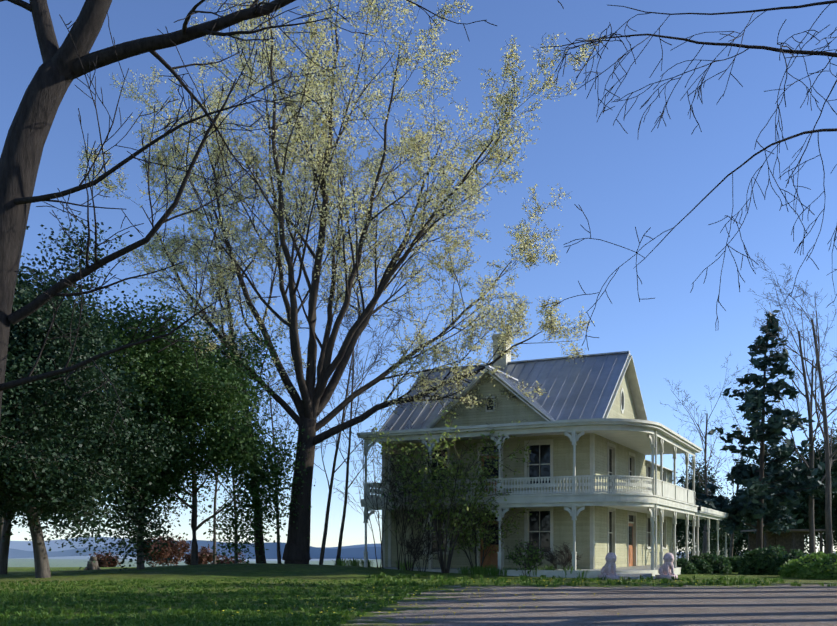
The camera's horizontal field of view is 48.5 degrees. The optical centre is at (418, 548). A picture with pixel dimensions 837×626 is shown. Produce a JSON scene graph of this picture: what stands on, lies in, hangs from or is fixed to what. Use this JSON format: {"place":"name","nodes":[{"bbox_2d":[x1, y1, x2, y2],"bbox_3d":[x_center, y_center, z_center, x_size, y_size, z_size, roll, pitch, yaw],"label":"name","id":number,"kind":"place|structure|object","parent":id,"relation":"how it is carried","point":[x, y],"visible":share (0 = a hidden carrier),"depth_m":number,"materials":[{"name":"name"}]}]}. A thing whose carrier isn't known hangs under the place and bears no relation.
{"place":"outdoors","nodes":[
{"label":"outdoors","id":0,"kind":"place"},
{"bbox_2d":[0,503,62,541],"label":"green tree","id":1,"kind":"object","parent":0,"point":[1,526],"depth_m":58.84,"materials":[{"name":"green plant"}]},
{"bbox_2d":[8,537,380,558],"bbox_3d":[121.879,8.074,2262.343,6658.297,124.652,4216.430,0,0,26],"label":"distant hills","id":2,"kind":"structure","parent":0,"point":[20,549],"depth_m":2584.53,"materials":[{"name":"blue"}]},
{"bbox_2d":[0,552,836,625],"bbox_3d":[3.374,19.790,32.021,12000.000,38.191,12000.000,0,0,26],"label":"ground","id":3,"kind":"structure","parent":0,"point":[810,602],"depth_m":26.10,"materials":[{"name":"green plant"}]},
{"bbox_2d":[0,408,122,574],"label":"green tree","id":4,"kind":"object","parent":3,"relation":"on","point":[4,549],"depth_m":42.02,"materials":[{"name":"green plant"}]},
{"bbox_2d":[0,253,161,541],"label":"green tree","id":5,"kind":"object","parent":3,"relation":"on","point":[22,348],"depth_m":32.15,"materials":[{"name":"green plant"}]},
{"bbox_2d":[83,556,100,569],"bbox_3d":[-17.991,0.854,51.351,1.206,0.909,1.230,0,0,26],"label":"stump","id":6,"kind":"object","parent":3,"relation":"on","point":[92,566],"visible":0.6,"depth_m":51.13,"materials":[{"name":"grey plant"}]},
{"bbox_2d":[0,203,204,577],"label":"green tree","id":7,"kind":"object","parent":3,"relation":"on","point":[126,461],"depth_m":35.05,"materials":[{"name":"green plant"}]},
{"bbox_2d":[89,551,119,566],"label":"russet shrub","id":8,"kind":"object","parent":3,"relation":"on","point":[99,556],"depth_m":82.69,"materials":[{"name":"red plant"}]},
{"bbox_2d":[34,268,271,569],"bbox_3d":[-11.870,-5.333,42.336,12.914,12.705,13.992,0,0,26],"label":"green tree","id":9,"kind":"object","parent":3,"relation":"on","point":[182,373],"depth_m":39.35,"materials":[{"name":"green plant"}]},
{"bbox_2d":[136,536,172,566],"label":"russet shrub","id":10,"kind":"object","parent":3,"relation":"on","point":[164,554],"depth_m":71.01,"materials":[{"name":"brown plant"}]},
{"bbox_2d":[155,535,191,565],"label":"russet shrub","id":11,"kind":"object","parent":3,"relation":"on","point":[177,556],"depth_m":78.88,"materials":[{"name":"brown plant"}]},
{"bbox_2d":[73,305,319,564],"bbox_3d":[-9.998,-4.813,42.480,11.117,12.678,13.017,0,0,26],"label":"green tree","id":12,"kind":"object","parent":3,"relation":"on","point":[239,459],"depth_m":41.54,"materials":[{"name":"green plant"}]},
{"bbox_2d":[182,545,216,564],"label":"russet shrub","id":13,"kind":"object","parent":3,"relation":"on","point":[203,560],"depth_m":75.04,"materials":[{"name":"brown plant"}]},
{"bbox_2d":[206,552,245,563],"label":"russet shrub","id":14,"kind":"object","parent":3,"relation":"on","point":[222,560],"depth_m":88.96,"materials":[{"name":"red plant"}]},
{"bbox_2d":[188,326,303,563],"bbox_3d":[-9.754,-5.790,51.497,7.208,13.893,6.638,0,0,-28],"label":"tree","id":15,"kind":"object","parent":3,"relation":"on","point":[236,552],"visible":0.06,"depth_m":51.65,"materials":[{"name":"brown plant"}]},
{"bbox_2d":[203,407,297,563],"bbox_3d":[-10.746,-4.994,54.684,4.874,12.543,6.696,0,0,26],"label":"tree","id":16,"kind":"object","parent":3,"relation":"on","point":[214,538],"visible":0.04,"depth_m":54.44,"materials":[{"name":"brown plant"}]},
{"bbox_2d":[239,330,300,563],"bbox_3d":[-7.697,-5.442,49.863,6.016,12.994,6.305,0,0,-38],"label":"tree","id":17,"kind":"object","parent":3,"relation":"on","point":[277,526],"visible":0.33,"depth_m":49.63,"materials":[{"name":"brown plant"}]},
{"bbox_2d":[0,0,563,436],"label":"tree","id":18,"kind":"object","parent":3,"relation":"on","point":[65,65],"visible":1,"depth_m":12.91,"materials":[{"name":"brown plant"}]},
{"bbox_2d":[76,0,604,563],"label":"maple tree","id":19,"kind":"object","parent":3,"relation":"on","point":[311,402],"depth_m":43.83,"materials":[{"name":"green plant"}]},
{"bbox_2d":[274,274,417,564],"bbox_3d":[-4.085,-6.412,48.499,8.028,14.928,6.432,0,0,13],"label":"tree","id":20,"kind":"object","parent":3,"relation":"on","point":[344,513],"visible":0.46,"depth_m":48.23,"materials":[{"name":"grey plant"}]},
{"bbox_2d":[286,294,415,564],"bbox_3d":[-2.961,-5.994,47.062,4.392,13.872,6.955,0,0,-42],"label":"tree","id":21,"kind":"object","parent":3,"relation":"on","point":[330,486],"visible":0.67,"depth_m":46.55,"materials":[{"name":"grey plant"}]},
{"bbox_2d":[321,398,425,568],"bbox_3d":[-2.027,-2.906,42.289,5.210,7.708,4.006,0,0,26],"label":"tree","id":22,"kind":"object","parent":3,"relation":"on","point":[363,464],"visible":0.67,"depth_m":42.22,"materials":[{"name":"brown plant"}]},
{"bbox_2d":[377,442,434,569],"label":"shrub sapling","id":23,"kind":"object","parent":3,"relation":"on","point":[403,479],"depth_m":41.38,"materials":[{"name":"green plant"}]},
{"bbox_2d":[361,441,462,570],"bbox_3d":[-0.698,-1.854,41.488,4.946,5.777,4.273,0,0,26],"label":"shrub","id":24,"kind":"object","parent":3,"relation":"on","point":[406,509],"visible":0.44,"depth_m":41.24,"materials":[{"name":"green plant"}]},
{"bbox_2d":[0,572,836,625],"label":"grass tufts","id":25,"kind":"object","parent":3,"relation":"on","point":[208,618],"visible":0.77,"depth_m":23.85,"materials":[{"name":"green plant"}]},
{"bbox_2d":[399,525,444,571],"bbox_3d":[0.130,-0.058,40.896,2.294,2.248,1.700,0,0,26],"label":"shrub","id":26,"kind":"object","parent":3,"relation":"on","point":[416,548],"visible":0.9,"depth_m":40.71,"materials":[{"name":"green plant"}]},
{"bbox_2d":[367,410,530,572],"bbox_3d":[1.655,-2.315,40.309,7.102,6.869,6.050,0,0,26],"label":"shrub","id":27,"kind":"object","parent":3,"relation":"on","point":[440,494],"depth_m":39.91,"materials":[{"name":"green plant"}]},
{"bbox_2d":[332,557,589,577],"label":"plants","id":28,"kind":"object","parent":3,"relation":"on","point":[479,570],"visible":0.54,"depth_m":39.99,"materials":[{"name":"green plant"}]},
{"bbox_2d":[439,483,531,568],"bbox_3d":[2.924,-0.886,40.796,4.423,4.118,2.993,0,0,26],"label":"shrub","id":29,"kind":"object","parent":3,"relation":"on","point":[484,519],"depth_m":40.52,"materials":[{"name":"green plant"}]},
{"bbox_2d":[215,578,800,619],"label":"dandelion plants","id":30,"kind":"object","parent":3,"relation":"on","point":[467,603],"visible":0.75,"depth_m":24.37,"materials":[{"name":"green plant"}]},
{"bbox_2d":[504,539,545,576],"bbox_3d":[4.524,0.461,39.350,2.069,1.811,1.922,0,0,26],"label":"small shrub","id":31,"kind":"object","parent":3,"relation":"on","point":[530,555],"depth_m":39.19,"materials":[{"name":"green plant"}]},
{"bbox_2d":[357,418,728,578],"bbox_3d":[8.937,-2.168,51.808,13.431,6.820,26.811,0,0,26],"label":"house porch","id":32,"kind":"object","parent":3,"relation":"on","point":[661,498],"visible":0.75,"depth_m":40.16,"materials":[{"name":"white wood"}]},
{"bbox_2d":[543,542,582,570],"bbox_3d":[6.039,0.454,39.286,1.983,1.606,1.335,0,0,-14],"label":"shrub","id":33,"kind":"object","parent":3,"relation":"on","point":[552,559],"visible":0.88,"depth_m":39.05,"materials":[{"name":"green plant"}]},
{"bbox_2d":[598,552,619,579],"bbox_3d":[7.647,0.694,37.292,0.550,1.100,0.865,0,0,-19],"label":"lion statue","id":34,"kind":"object","parent":3,"relation":"on","point":[608,569],"visible":1,"depth_m":37.01,"materials":[{"name":"grey stone"}]},
{"bbox_2d":[655,553,677,578],"bbox_3d":[10.204,0.705,38.227,0.550,1.100,0.865,0,0,-19],"label":"lion statue","id":35,"kind":"object","parent":3,"relation":"on","point":[666,569],"visible":1,"depth_m":37.97,"materials":[{"name":"grey stone"}]},
{"bbox_2d":[676,558,697,573],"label":"porch shrub","id":36,"kind":"object","parent":3,"relation":"on","point":[692,568],"depth_m":45.26,"materials":[{"name":"green plant"}]},
{"bbox_2d":[540,0,836,350],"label":"tree","id":37,"kind":"object","parent":3,"relation":"on","point":[792,52],"visible":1,"depth_m":16.88,"materials":[{"name":"brown plant"}]},
{"bbox_2d":[688,555,713,573],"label":"porch shrub","id":38,"kind":"object","parent":3,"relation":"on","point":[709,568],"depth_m":46.23,"materials":[{"name":"green plant"}]},
{"bbox_2d":[660,354,746,557],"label":"tree","id":39,"kind":"object","parent":3,"relation":"on","point":[704,550],"visible":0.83,"depth_m":75.58,"materials":[{"name":"brown plant"}]},
{"bbox_2d":[676,453,745,560],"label":"tree","id":40,"kind":"object","parent":3,"relation":"on","point":[680,529],"depth_m":99.74,"materials":[{"name":"green plant"}]},
{"bbox_2d":[700,552,732,573],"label":"evergreen shrub","id":41,"kind":"object","parent":3,"relation":"on","point":[726,568],"depth_m":46.67,"materials":[{"name":"green plant"}]},
{"bbox_2d":[682,393,759,557],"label":"tree","id":42,"kind":"object","parent":3,"relation":"on","point":[732,539],"visible":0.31,"depth_m":90.53,"materials":[{"name":"brown plant"}]},
{"bbox_2d":[691,517,755,556],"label":"shrub","id":43,"kind":"object","parent":3,"relation":"on","point":[741,543],"depth_m":110.23,"materials":[{"name":"plant"}]},
{"bbox_2d":[726,555,743,572],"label":"evergreen shrub","id":44,"kind":"object","parent":3,"relation":"on","point":[734,561],"depth_m":48.66,"materials":[{"name":"green plant"}]},
{"bbox_2d":[676,310,836,547],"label":"conifer tree","id":45,"kind":"object","parent":3,"relation":"on","point":[744,474],"depth_m":59.91,"materials":[{"name":"green plant"}]},
{"bbox_2d":[736,544,788,574],"bbox_3d":[17.037,0.720,45.259,2.930,1.873,2.893,0,0,26],"label":"evergreen shrub","id":46,"kind":"object","parent":3,"relation":"on","point":[747,563],"depth_m":44.69,"materials":[{"name":"green plant"}]},
{"bbox_2d":[741,529,825,552],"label":"shed","id":47,"kind":"structure","parent":3,"relation":"on","point":[792,539],"depth_m":69.48,"materials":[{"name":"brown wood"}]},
{"bbox_2d":[731,334,836,551],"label":"tree","id":48,"kind":"object","parent":3,"relation":"on","point":[811,395],"visible":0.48,"depth_m":65.44,"materials":[{"name":"brown plant"}]},
{"bbox_2d":[766,549,804,574],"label":"evergreen shrub","id":49,"kind":"object","parent":3,"relation":"on","point":[791,553],"depth_m":43.90,"materials":[{"name":"green plant"}]},
{"bbox_2d":[737,252,836,556],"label":"bare tree","id":50,"kind":"object","parent":3,"relation":"on","point":[811,519],"visible":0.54,"depth_m":60.12,"materials":[{"name":"grey plant"}]},
{"bbox_2d":[738,443,836,553],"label":"tree","id":51,"kind":"object","parent":3,"relation":"on","point":[802,514],"depth_m":80.80,"materials":[{"name":"green plant"}]},
{"bbox_2d":[745,418,836,555],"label":"tree","id":52,"kind":"object","parent":3,"relation":"on","point":[821,474],"depth_m":80.22,"materials":[{"name":"plant"}]},
{"bbox_2d":[755,267,836,554],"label":"bare tree","id":53,"kind":"object","parent":3,"relation":"on","point":[829,455],"visible":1,"depth_m":52.63,"materials":[{"name":"grey plant"}]},
{"bbox_2d":[778,551,829,577],"bbox_3d":[17.365,0.834,40.307,3.367,1.457,3.762,0,0,26],"label":"evergreen shrub","id":54,"kind":"object","parent":3,"relation":"on","point":[788,570],"depth_m":39.97,"materials":[{"name":"green plant"}]},
{"bbox_2d":[797,551,836,579],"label":"evergreen shrub","id":55,"kind":"object","parent":3,"relation":"on","point":[812,570],"depth_m":37.98,"materials":[{"name":"green plant"}]},
{"bbox_2d":[0,0,836,553],"label":"sky","id":56,"kind":"structure","parent":0,"point":[622,182],"materials":[{"name":"blue"}]},
{"bbox_2d":[382,371,672,568],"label":"house walls","id":57,"kind":"structure","parent":0,"point":[602,532],"depth_m":43.10,"materials":[{"name":"beige paint"}]},
{"bbox_2d":[379,351,677,472],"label":"house roof","id":58,"kind":"structure","parent":57,"relation":"on","point":[588,387],"depth_m":45.34,"materials":[{"name":"grey metal"}]},
{"bbox_2d":[492,333,511,367],"bbox_3d":[4.364,-10.138,48.630,0.840,2.160,0.840,0,0,26],"label":"house chimney","id":59,"kind":"object","parent":58,"relation":"on","point":[505,360],"visible":0.38,"depth_m":48.35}
]}

